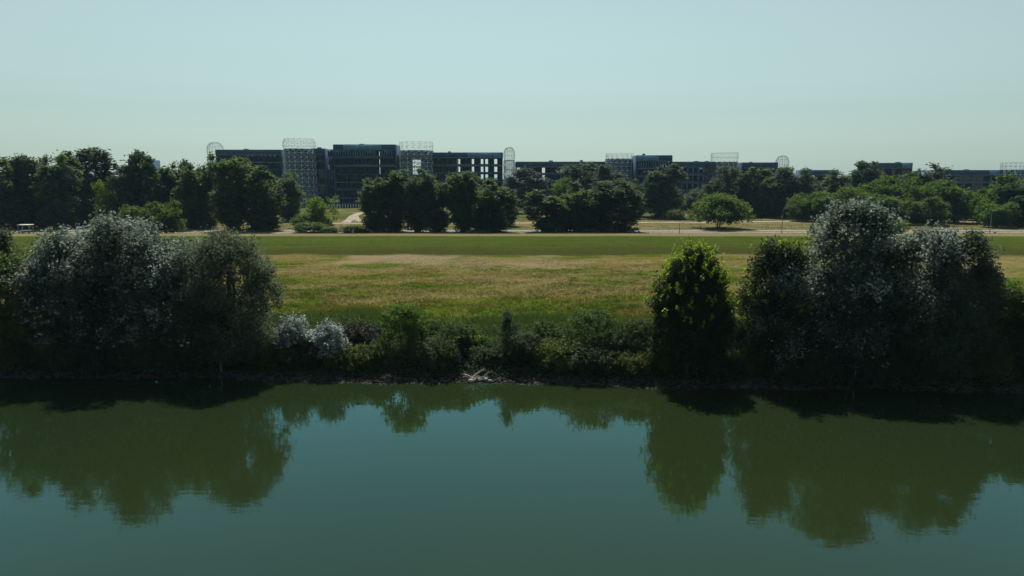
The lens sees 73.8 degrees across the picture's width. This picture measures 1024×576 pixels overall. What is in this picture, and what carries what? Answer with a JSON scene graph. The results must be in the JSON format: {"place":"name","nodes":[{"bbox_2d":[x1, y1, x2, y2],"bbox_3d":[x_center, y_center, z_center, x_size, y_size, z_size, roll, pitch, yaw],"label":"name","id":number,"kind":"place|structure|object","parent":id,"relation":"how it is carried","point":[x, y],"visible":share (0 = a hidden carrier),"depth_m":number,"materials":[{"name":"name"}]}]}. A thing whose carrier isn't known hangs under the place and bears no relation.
{"place":"outdoors","nodes":[
{"label":"outdoors","id":0,"kind":"place"},
{"bbox_2d":[0,376,1023,575],"bbox_3d":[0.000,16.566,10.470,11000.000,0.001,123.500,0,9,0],"label":"river water","id":1,"kind":"structure","parent":0,"point":[178,476],"depth_m":41.37,"materials":[{"name":"teal liquid"}]},
{"bbox_2d":[0,191,1023,392],"bbox_3d":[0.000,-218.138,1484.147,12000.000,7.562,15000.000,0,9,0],"label":"ground","id":2,"kind":"structure","parent":0,"point":[1014,264],"depth_m":133.70,"materials":[{"name":"green plant"}]},
{"bbox_2d":[0,224,27,345],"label":"willow tree","id":3,"kind":"object","parent":2,"relation":"on","point":[5,236],"visible":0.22,"depth_m":64.48,"materials":[{"name":"green plant"}]},
{"bbox_2d":[0,157,44,228],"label":"poplar tree","id":4,"kind":"object","parent":2,"relation":"on","point":[12,214],"visible":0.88,"depth_m":194.59,"materials":[{"name":"green plant"}]},
{"bbox_2d":[0,238,52,361],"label":"tree","id":5,"kind":"object","parent":2,"relation":"on","point":[6,322],"visible":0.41,"depth_m":63.19,"materials":[{"name":"green plant"}]},
{"bbox_2d":[3,153,53,227],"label":"woodland tree","id":6,"kind":"object","parent":2,"relation":"on","point":[23,163],"visible":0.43,"depth_m":195.85,"materials":[{"name":"green plant"}]},
{"bbox_2d":[2,279,75,363],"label":"bank tree","id":7,"kind":"object","parent":2,"relation":"on","point":[20,309],"visible":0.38,"depth_m":62.53,"materials":[{"name":"green plant"}]},
{"bbox_2d":[29,152,83,228],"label":"poplar tree","id":8,"kind":"object","parent":2,"relation":"on","point":[55,198],"visible":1,"depth_m":191.91,"materials":[{"name":"green plant"}]},
{"bbox_2d":[0,223,123,359],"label":"white poplar","id":9,"kind":"object","parent":2,"relation":"on","point":[54,268],"visible":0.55,"depth_m":62.29,"materials":[{"name":"green plant"}]},
{"bbox_2d":[52,149,96,226],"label":"poplar tree","id":10,"kind":"object","parent":2,"relation":"on","point":[80,188],"visible":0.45,"depth_m":201.72,"materials":[{"name":"green plant"}]},
{"bbox_2d":[42,272,141,370],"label":"white poplar","id":11,"kind":"object","parent":2,"relation":"on","point":[94,289],"visible":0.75,"depth_m":61.85,"materials":[{"name":"green plant"}]},
{"bbox_2d":[73,145,123,220],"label":"airy tree","id":12,"kind":"object","parent":2,"relation":"on","point":[93,156],"visible":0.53,"depth_m":206.96,"materials":[{"name":"green plant"}]},
{"bbox_2d":[91,178,119,218],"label":"broadleaf tree","id":13,"kind":"object","parent":2,"relation":"on","point":[101,191],"visible":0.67,"depth_m":189.57,"materials":[{"name":"green plant"}]},
{"bbox_2d":[60,205,187,358],"bbox_3d":[-35.809,-0.307,64.761,12.916,15.225,10.207,0,9,0],"label":"white poplar","id":14,"kind":"object","parent":2,"relation":"on","point":[108,235],"visible":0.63,"depth_m":62.30,"materials":[{"name":"green plant"}]},
{"bbox_2d":[105,164,144,227],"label":"woodland tree","id":15,"kind":"object","parent":2,"relation":"on","point":[124,180],"visible":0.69,"depth_m":193.10,"materials":[{"name":"green plant"}]},
{"bbox_2d":[124,149,153,208],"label":"airy tree","id":16,"kind":"object","parent":2,"relation":"on","point":[135,158],"visible":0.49,"depth_m":195.84,"materials":[{"name":"green plant"}]},
{"bbox_2d":[135,155,178,225],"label":"poplar tree","id":17,"kind":"object","parent":2,"relation":"on","point":[155,188],"visible":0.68,"depth_m":195.12,"materials":[{"name":"green plant"}]},
{"bbox_2d":[139,200,187,233],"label":"broadleaf tree","id":18,"kind":"object","parent":2,"relation":"on","point":[163,215],"visible":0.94,"depth_m":174.53,"materials":[{"name":"green plant"}]},
{"bbox_2d":[125,228,225,363],"bbox_3d":[-31.130,0.935,64.310,9.052,13.142,8.872,0,9,0],"label":"white poplar","id":19,"kind":"object","parent":2,"relation":"on","point":[164,263],"visible":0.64,"depth_m":62.30,"materials":[{"name":"green plant"}]},
{"bbox_2d":[169,160,213,228],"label":"poplar tree","id":20,"kind":"object","parent":2,"relation":"on","point":[187,190],"visible":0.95,"depth_m":193.23,"materials":[{"name":"green plant"}]},
{"bbox_2d":[148,291,255,372],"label":"bank tree","id":21,"kind":"object","parent":2,"relation":"on","point":[184,350],"visible":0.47,"depth_m":62.28,"materials":[{"name":"green plant"}]},
{"bbox_2d":[193,152,220,227],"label":"poplar tree","id":22,"kind":"object","parent":2,"relation":"on","point":[205,191],"visible":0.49,"depth_m":196.44,"materials":[{"name":"green plant"}]},
{"bbox_2d":[165,224,290,369],"bbox_3d":[-26.468,0.811,64.034,11.372,13.620,10.025,0,9,0],"label":"willow tree","id":23,"kind":"object","parent":2,"relation":"on","point":[215,257],"visible":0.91,"depth_m":61.91,"materials":[{"name":"green plant"}]},
{"bbox_2d":[205,156,250,230],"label":"poplar tree","id":24,"kind":"object","parent":2,"relation":"on","point":[230,212],"visible":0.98,"depth_m":181.94,"materials":[{"name":"green plant"}]},
{"bbox_2d":[215,149,285,194],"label":"unfinished building","id":25,"kind":"structure","parent":2,"relation":"on","point":[273,159],"depth_m":379.06,"materials":[{"name":"concrete"}]},
{"bbox_2d":[235,164,288,230],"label":"poplar tree","id":26,"kind":"object","parent":2,"relation":"on","point":[264,200],"visible":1,"depth_m":183.06,"materials":[{"name":"green plant"}]},
{"bbox_2d":[249,336,299,371],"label":"bank shrub","id":27,"kind":"object","parent":2,"relation":"on","point":[285,354],"visible":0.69,"depth_m":63.23,"materials":[{"name":"green plant"}]},
{"bbox_2d":[277,170,306,221],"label":"poplar tree","id":28,"kind":"object","parent":2,"relation":"on","point":[292,192],"visible":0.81,"depth_m":226.69,"materials":[{"name":"green plant"}]},
{"bbox_2d":[270,311,314,362],"bbox_3d":[-20.507,4.806,64.491,4.773,5.467,4.467,0,9,0],"label":"silver shrub","id":29,"kind":"object","parent":2,"relation":"on","point":[291,329],"visible":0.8,"depth_m":63.73,"materials":[{"name":"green plant"}]},
{"bbox_2d":[282,138,317,206],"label":"lattice tower","id":30,"kind":"structure","parent":2,"relation":"on","point":[301,162],"depth_m":349.29,"materials":[{"name":"metal"}]},
{"bbox_2d":[287,334,322,365],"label":"bank shrub","id":31,"kind":"object","parent":2,"relation":"on","point":[305,346],"visible":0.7,"depth_m":63.57,"materials":[{"name":"green plant"}]},
{"bbox_2d":[310,147,332,205],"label":"unfinished building","id":32,"kind":"structure","parent":2,"relation":"on","point":[322,175],"depth_m":357.03,"materials":[{"name":"concrete"}]},
{"bbox_2d":[303,195,340,226],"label":"broadleaf tree","id":33,"kind":"object","parent":2,"relation":"on","point":[317,206],"visible":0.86,"depth_m":193.93,"materials":[{"name":"green plant"}]},
{"bbox_2d":[309,317,352,362],"bbox_3d":[-17.148,5.197,64.061,4.119,4.947,4.276,0,9,0],"label":"silver shrub","id":34,"kind":"object","parent":2,"relation":"on","point":[329,338],"visible":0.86,"depth_m":63.34,"materials":[{"name":"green plant"}]},
{"bbox_2d":[320,343,373,371],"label":"bank shrub","id":35,"kind":"object","parent":2,"relation":"on","point":[351,355],"visible":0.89,"depth_m":62.96,"materials":[{"name":"green plant"}]},
{"bbox_2d":[340,318,388,346],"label":"bank shrub","id":36,"kind":"object","parent":2,"relation":"on","point":[354,333],"visible":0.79,"depth_m":66.40,"materials":[{"name":"purple plant"}]},
{"bbox_2d":[333,144,400,204],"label":"unfinished building","id":37,"kind":"structure","parent":2,"relation":"on","point":[355,165],"depth_m":352.36,"materials":[{"name":"concrete"}]},
{"bbox_2d":[355,177,391,231],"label":"poplar tree","id":38,"kind":"object","parent":2,"relation":"on","point":[370,201],"visible":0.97,"depth_m":179.10,"materials":[{"name":"green plant"}]},
{"bbox_2d":[357,339,394,369],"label":"bank shrub","id":39,"kind":"object","parent":2,"relation":"on","point":[378,351],"visible":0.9,"depth_m":63.23,"materials":[{"name":"green plant"}]},
{"bbox_2d":[376,168,415,231],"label":"poplar tree","id":40,"kind":"object","parent":2,"relation":"on","point":[394,201],"visible":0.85,"depth_m":180.56,"materials":[{"name":"green plant"}]},
{"bbox_2d":[376,301,428,361],"bbox_3d":[-10.363,4.162,65.450,5.467,5.939,4.609,0,9,0],"label":"bank shrub","id":41,"kind":"object","parent":2,"relation":"on","point":[410,317],"visible":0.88,"depth_m":64.60,"materials":[{"name":"green plant"}]},
{"bbox_2d":[398,141,433,185],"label":"lattice tower","id":42,"kind":"structure","parent":2,"relation":"on","point":[408,157],"depth_m":352.59,"materials":[{"name":"metal"}]},
{"bbox_2d":[399,168,436,232],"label":"woodland tree","id":43,"kind":"object","parent":2,"relation":"on","point":[415,212],"visible":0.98,"depth_m":178.18,"materials":[{"name":"green plant"}]},
{"bbox_2d":[404,334,464,370],"bbox_3d":[-7.284,5.998,63.603,5.668,3.445,4.888,0,9,0],"label":"bank shrub","id":44,"kind":"object","parent":2,"relation":"on","point":[435,350],"visible":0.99,"depth_m":62.98,"materials":[{"name":"green plant"}]},
{"bbox_2d":[417,173,452,231],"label":"poplar tree","id":45,"kind":"object","parent":2,"relation":"on","point":[439,221],"visible":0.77,"depth_m":181.75,"materials":[{"name":"green plant"}]},
{"bbox_2d":[434,320,481,354],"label":"bank shrub","id":46,"kind":"object","parent":2,"relation":"on","point":[460,334],"visible":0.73,"depth_m":65.44,"materials":[{"name":"green plant"}]},
{"bbox_2d":[441,170,481,231],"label":"poplar tree","id":47,"kind":"object","parent":2,"relation":"on","point":[461,193],"visible":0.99,"depth_m":179.70,"materials":[{"name":"green plant"}]},
{"bbox_2d":[432,151,502,190],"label":"unfinished building","id":48,"kind":"structure","parent":2,"relation":"on","point":[444,164],"depth_m":357.86,"materials":[{"name":"concrete"}]},
{"bbox_2d":[467,341,510,366],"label":"bank shrub","id":49,"kind":"object","parent":2,"relation":"on","point":[495,353],"visible":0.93,"depth_m":63.58,"materials":[{"name":"green plant"}]},
{"bbox_2d":[473,177,520,232],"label":"poplar tree","id":50,"kind":"object","parent":2,"relation":"on","point":[492,215],"visible":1,"depth_m":179.43,"materials":[{"name":"green plant"}]},
{"bbox_2d":[486,306,528,359],"bbox_3d":[-0.340,4.462,65.153,4.544,5.484,3.687,6,11,32],"label":"bank shrub","id":51,"kind":"object","parent":2,"relation":"on","point":[505,323],"visible":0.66,"depth_m":64.94,"materials":[{"name":"green plant"}]},
{"bbox_2d":[0,367,1023,393],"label":"riprap","id":52,"kind":"object","parent":2,"relation":"on","point":[560,378],"visible":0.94,"depth_m":61.38,"materials":[{"name":"stone"}]},
{"bbox_2d":[0,316,1023,386],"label":"bank undergrowth","id":53,"kind":"object","parent":2,"relation":"on","point":[530,367],"visible":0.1,"depth_m":63.08,"materials":[{"name":"green plant"}]},
{"bbox_2d":[0,216,1023,233],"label":"roadside grass","id":54,"kind":"structure","parent":2,"relation":"on","point":[785,227],"depth_m":197.43,"materials":[{"name":"green plant"}]},
{"bbox_2d":[11,235,1023,257],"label":"dike grass","id":55,"kind":"structure","parent":2,"relation":"on","point":[518,245],"depth_m":150.67,"materials":[{"name":"green plant"}]},
{"bbox_2d":[500,329,546,363],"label":"bank shrub","id":56,"kind":"object","parent":2,"relation":"on","point":[528,342],"visible":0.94,"depth_m":63.38,"materials":[{"name":"green plant"}]},
{"bbox_2d":[501,167,550,212],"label":"grey tree","id":57,"kind":"object","parent":2,"relation":"on","point":[533,181],"visible":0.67,"depth_m":283.09,"materials":[{"name":"green plant"}]},
{"bbox_2d":[520,317,567,342],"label":"bank shrub","id":58,"kind":"object","parent":2,"relation":"on","point":[543,328],"visible":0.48,"depth_m":67.19,"materials":[{"name":"green plant"}]},
{"bbox_2d":[520,189,573,232],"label":"poplar tree","id":59,"kind":"object","parent":2,"relation":"on","point":[551,208],"visible":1,"depth_m":179.77,"materials":[{"name":"green plant"}]},
{"bbox_2d":[531,334,584,372],"bbox_3d":[4.343,6.080,63.490,5.474,3.386,5.381,0,9,0],"label":"bank shrub","id":60,"kind":"object","parent":2,"relation":"on","point":[549,350],"visible":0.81,"depth_m":62.47,"materials":[{"name":"green plant"}]},
{"bbox_2d":[515,160,605,197],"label":"unfinished building","id":61,"kind":"structure","parent":2,"relation":"on","point":[551,167],"depth_m":366.97,"materials":[{"name":"concrete"}]},
{"bbox_2d":[146,305,982,347],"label":"tall herbs","id":62,"kind":"object","parent":2,"relation":"on","point":[375,316],"visible":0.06,"depth_m":75.51,"materials":[{"name":"green plant"}]},
{"bbox_2d":[552,160,605,208],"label":"woodland tree","id":63,"kind":"object","parent":2,"relation":"on","point":[582,178],"visible":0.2,"depth_m":292.04,"materials":[{"name":"green plant"}]},
{"bbox_2d":[560,180,607,231],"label":"poplar tree","id":64,"kind":"object","parent":2,"relation":"on","point":[585,216],"visible":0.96,"depth_m":181.17,"materials":[{"name":"green plant"}]},
{"bbox_2d":[554,338,621,375],"bbox_3d":[6.927,6.333,62.761,6.095,3.312,5.822,-5,10,-29],"label":"bank shrub","id":65,"kind":"object","parent":2,"relation":"on","point":[587,352],"visible":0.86,"depth_m":61.65,"materials":[{"name":"green plant"}]},
{"bbox_2d":[551,305,634,359],"bbox_3d":[7.791,4.465,65.156,8.051,5.426,6.801,0,9,0],"label":"bank shrub","id":66,"kind":"object","parent":2,"relation":"on","point":[596,317],"visible":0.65,"depth_m":64.30,"materials":[{"name":"green plant"}]},
{"bbox_2d":[587,178,646,232],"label":"woodland tree","id":67,"kind":"object","parent":2,"relation":"on","point":[624,199],"visible":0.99,"depth_m":179.85,"materials":[{"name":"green plant"}]},
{"bbox_2d":[609,349,654,377],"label":"bank shrub","id":68,"kind":"object","parent":2,"relation":"on","point":[631,364],"visible":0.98,"depth_m":61.13,"materials":[{"name":"green plant"}]},
{"bbox_2d":[613,315,659,355],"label":"bank shrub","id":69,"kind":"object","parent":2,"relation":"on","point":[635,329],"visible":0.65,"depth_m":63.76,"materials":[{"name":"green plant"}]},
{"bbox_2d":[632,154,672,186],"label":"unfinished building","id":70,"kind":"structure","parent":2,"relation":"on","point":[642,163],"depth_m":351.50,"materials":[{"name":"concrete"}]},
{"bbox_2d":[637,342,683,372],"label":"bank shrub","id":71,"kind":"object","parent":2,"relation":"on","point":[663,365],"visible":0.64,"depth_m":61.34,"materials":[{"name":"green plant"}]},
{"bbox_2d":[640,161,688,217],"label":"woodland tree","id":72,"kind":"object","parent":2,"relation":"on","point":[660,192],"visible":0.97,"depth_m":247.08,"materials":[{"name":"green plant"}]},
{"bbox_2d":[668,161,704,195],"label":"unfinished building","id":73,"kind":"structure","parent":2,"relation":"on","point":[695,170],"depth_m":353.88,"materials":[{"name":"concrete"}]},
{"bbox_2d":[642,235,745,377],"bbox_3d":[16.175,1.593,60.903,8.514,12.963,7.862,-4,10,-24],"label":"tree","id":74,"kind":"object","parent":2,"relation":"on","point":[695,319],"visible":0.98,"depth_m":59.11,"materials":[{"name":"green plant"}]},
{"bbox_2d":[684,192,755,228],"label":"spreading tree","id":75,"kind":"object","parent":2,"relation":"on","point":[730,209],"visible":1,"depth_m":190.64,"materials":[{"name":"green plant"}]},
{"bbox_2d":[705,164,756,210],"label":"woodland tree","id":76,"kind":"object","parent":2,"relation":"on","point":[734,186],"visible":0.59,"depth_m":255.52,"materials":[{"name":"green plant"}]},
{"bbox_2d":[740,166,775,217],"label":"poplar tree","id":77,"kind":"object","parent":2,"relation":"on","point":[763,176],"visible":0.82,"depth_m":252.51,"materials":[{"name":"green plant"}]},
{"bbox_2d":[725,233,820,374],"bbox_3d":[23.055,1.474,60.898,7.777,13.148,7.740,5,10,28],"label":"tree","id":78,"kind":"object","parent":2,"relation":"on","point":[761,298],"visible":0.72,"depth_m":59.60,"materials":[{"name":"green plant"}]},
{"bbox_2d":[762,181,793,217],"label":"poplar tree","id":79,"kind":"object","parent":2,"relation":"on","point":[777,202],"visible":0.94,"depth_m":246.19,"materials":[{"name":"green plant"}]},
{"bbox_2d":[745,243,819,374],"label":"white poplar","id":80,"kind":"object","parent":2,"relation":"on","point":[795,342],"visible":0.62,"depth_m":59.36,"materials":[{"name":"green plant"}]},
{"bbox_2d":[773,165,821,217],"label":"woodland tree","id":81,"kind":"object","parent":2,"relation":"on","point":[800,184],"visible":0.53,"depth_m":246.92,"materials":[{"name":"green plant"}]},
{"bbox_2d":[785,192,820,220],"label":"broadleaf tree","id":82,"kind":"object","parent":2,"relation":"on","point":[799,207],"visible":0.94,"depth_m":229.11,"materials":[{"name":"green plant"}]},
{"bbox_2d":[807,189,844,220],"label":"broadleaf tree","id":83,"kind":"object","parent":2,"relation":"on","point":[822,201],"visible":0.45,"depth_m":222.82,"materials":[{"name":"green plant"}]},
{"bbox_2d":[795,272,888,381],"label":"white poplar","id":84,"kind":"object","parent":2,"relation":"on","point":[816,320],"visible":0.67,"depth_m":58.85,"materials":[{"name":"green plant"}]},
{"bbox_2d":[798,193,909,373],"bbox_3d":[30.465,-0.298,61.423,10.138,16.399,9.560,-6,11,-31],"label":"white poplar","id":85,"kind":"object","parent":2,"relation":"on","point":[856,266],"visible":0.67,"depth_m":59.06,"materials":[{"name":"green plant"}]},
{"bbox_2d":[844,160,885,195],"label":"woodland tree","id":86,"kind":"object","parent":2,"relation":"on","point":[861,173],"visible":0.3,"depth_m":270.28,"materials":[{"name":"green plant"}]},
{"bbox_2d":[856,172,906,206],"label":"broadleaf tree","id":87,"kind":"object","parent":2,"relation":"on","point":[870,188],"visible":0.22,"depth_m":234.51,"materials":[{"name":"green plant"}]},
{"bbox_2d":[857,162,912,188],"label":"unfinished building","id":88,"kind":"structure","parent":2,"relation":"on","point":[895,168],"depth_m":366.47,"materials":[{"name":"concrete"}]},
{"bbox_2d":[875,194,921,222],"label":"broadleaf tree","id":89,"kind":"object","parent":2,"relation":"on","point":[884,201],"visible":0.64,"depth_m":209.68,"materials":[{"name":"green plant"}]},
{"bbox_2d":[874,176,927,207],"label":"broadleaf tree","id":90,"kind":"object","parent":2,"relation":"on","point":[912,188],"visible":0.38,"depth_m":231.09,"materials":[{"name":"green plant"}]},
{"bbox_2d":[870,218,976,371],"bbox_3d":[35.967,0.814,60.829,10.411,14.255,8.718,0,9,0],"label":"white poplar","id":91,"kind":"object","parent":2,"relation":"on","point":[907,268],"visible":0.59,"depth_m":58.67,"materials":[{"name":"green plant"}]},
{"bbox_2d":[898,162,951,186],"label":"woodland tree","id":92,"kind":"object","parent":2,"relation":"on","point":[935,175],"visible":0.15,"depth_m":262.41,"materials":[{"name":"green plant"}]},
{"bbox_2d":[900,195,951,225],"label":"broadleaf tree","id":93,"kind":"object","parent":2,"relation":"on","point":[939,205],"visible":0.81,"depth_m":207.67,"materials":[{"name":"green plant"}]},
{"bbox_2d":[862,291,1007,390],"bbox_3d":[36.662,4.091,60.282,10.422,8.678,9.759,-6,11,-32],"label":"bank tree","id":94,"kind":"object","parent":2,"relation":"on","point":[951,337],"visible":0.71,"depth_m":57.47,"materials":[{"name":"green plant"}]},
{"bbox_2d":[908,177,962,219],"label":"broadleaf tree","id":95,"kind":"object","parent":2,"relation":"on","point":[931,190],"visible":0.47,"depth_m":221.69,"materials":[{"name":"green plant"}]},
{"bbox_2d":[930,185,980,223],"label":"broadleaf tree","id":96,"kind":"object","parent":2,"relation":"on","point":[959,212],"visible":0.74,"depth_m":218.75,"materials":[{"name":"green plant"}]},
{"bbox_2d":[923,169,1002,201],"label":"unfinished building","id":97,"kind":"structure","parent":2,"relation":"on","point":[975,180],"depth_m":367.61,"materials":[{"name":"concrete"}]},
{"bbox_2d":[919,226,1007,376],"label":"willow tree","id":98,"kind":"object","parent":2,"relation":"on","point":[975,245],"visible":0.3,"depth_m":58.14,"materials":[{"name":"green plant"}]},
{"bbox_2d":[960,253,1014,373],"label":"willow tree","id":99,"kind":"object","parent":2,"relation":"on","point":[990,274],"visible":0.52,"depth_m":58.74,"materials":[{"name":"green plant"}]},
{"bbox_2d":[977,201,1021,227],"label":"broadleaf tree","id":100,"kind":"object","parent":2,"relation":"on","point":[1003,219],"visible":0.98,"depth_m":197.66,"materials":[{"name":"green plant"}]},
{"bbox_2d":[981,271,1023,369],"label":"bank tree","id":101,"kind":"object","parent":2,"relation":"on","point":[1017,291],"visible":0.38,"depth_m":59.42,"materials":[{"name":"green plant"}]},
{"bbox_2d":[986,180,1023,226],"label":"woodland tree","id":102,"kind":"object","parent":2,"relation":"on","point":[1016,194],"visible":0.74,"depth_m":203.67,"materials":[{"name":"green plant"}]},
{"bbox_2d":[996,286,1023,370],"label":"bank tree","id":103,"kind":"object","parent":2,"relation":"on","point":[1013,328],"visible":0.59,"depth_m":59.60,"materials":[{"name":"green plant"}]},
{"bbox_2d":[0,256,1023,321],"bbox_3d":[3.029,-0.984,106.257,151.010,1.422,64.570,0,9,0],"label":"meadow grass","id":104,"kind":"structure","parent":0,"point":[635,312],"depth_m":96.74,"materials":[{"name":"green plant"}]},
{"bbox_2d":[0,0,1023,179],"label":"sky","id":105,"kind":"structure","parent":0,"point":[817,84],"materials":[{"name":"blue"}]},
{"bbox_2d":[3,230,1023,231],"bbox_3d":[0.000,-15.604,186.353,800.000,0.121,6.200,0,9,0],"label":"road","id":106,"kind":"structure","parent":0,"point":[565,231],"depth_m":187.15,"materials":[{"name":"grey asphalt"}]},
{"bbox_2d":[605,153,633,181],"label":"lattice tower","id":107,"kind":"structure","parent":0,"point":[624,165],"depth_m":359.99,"materials":[{"name":"metal"}]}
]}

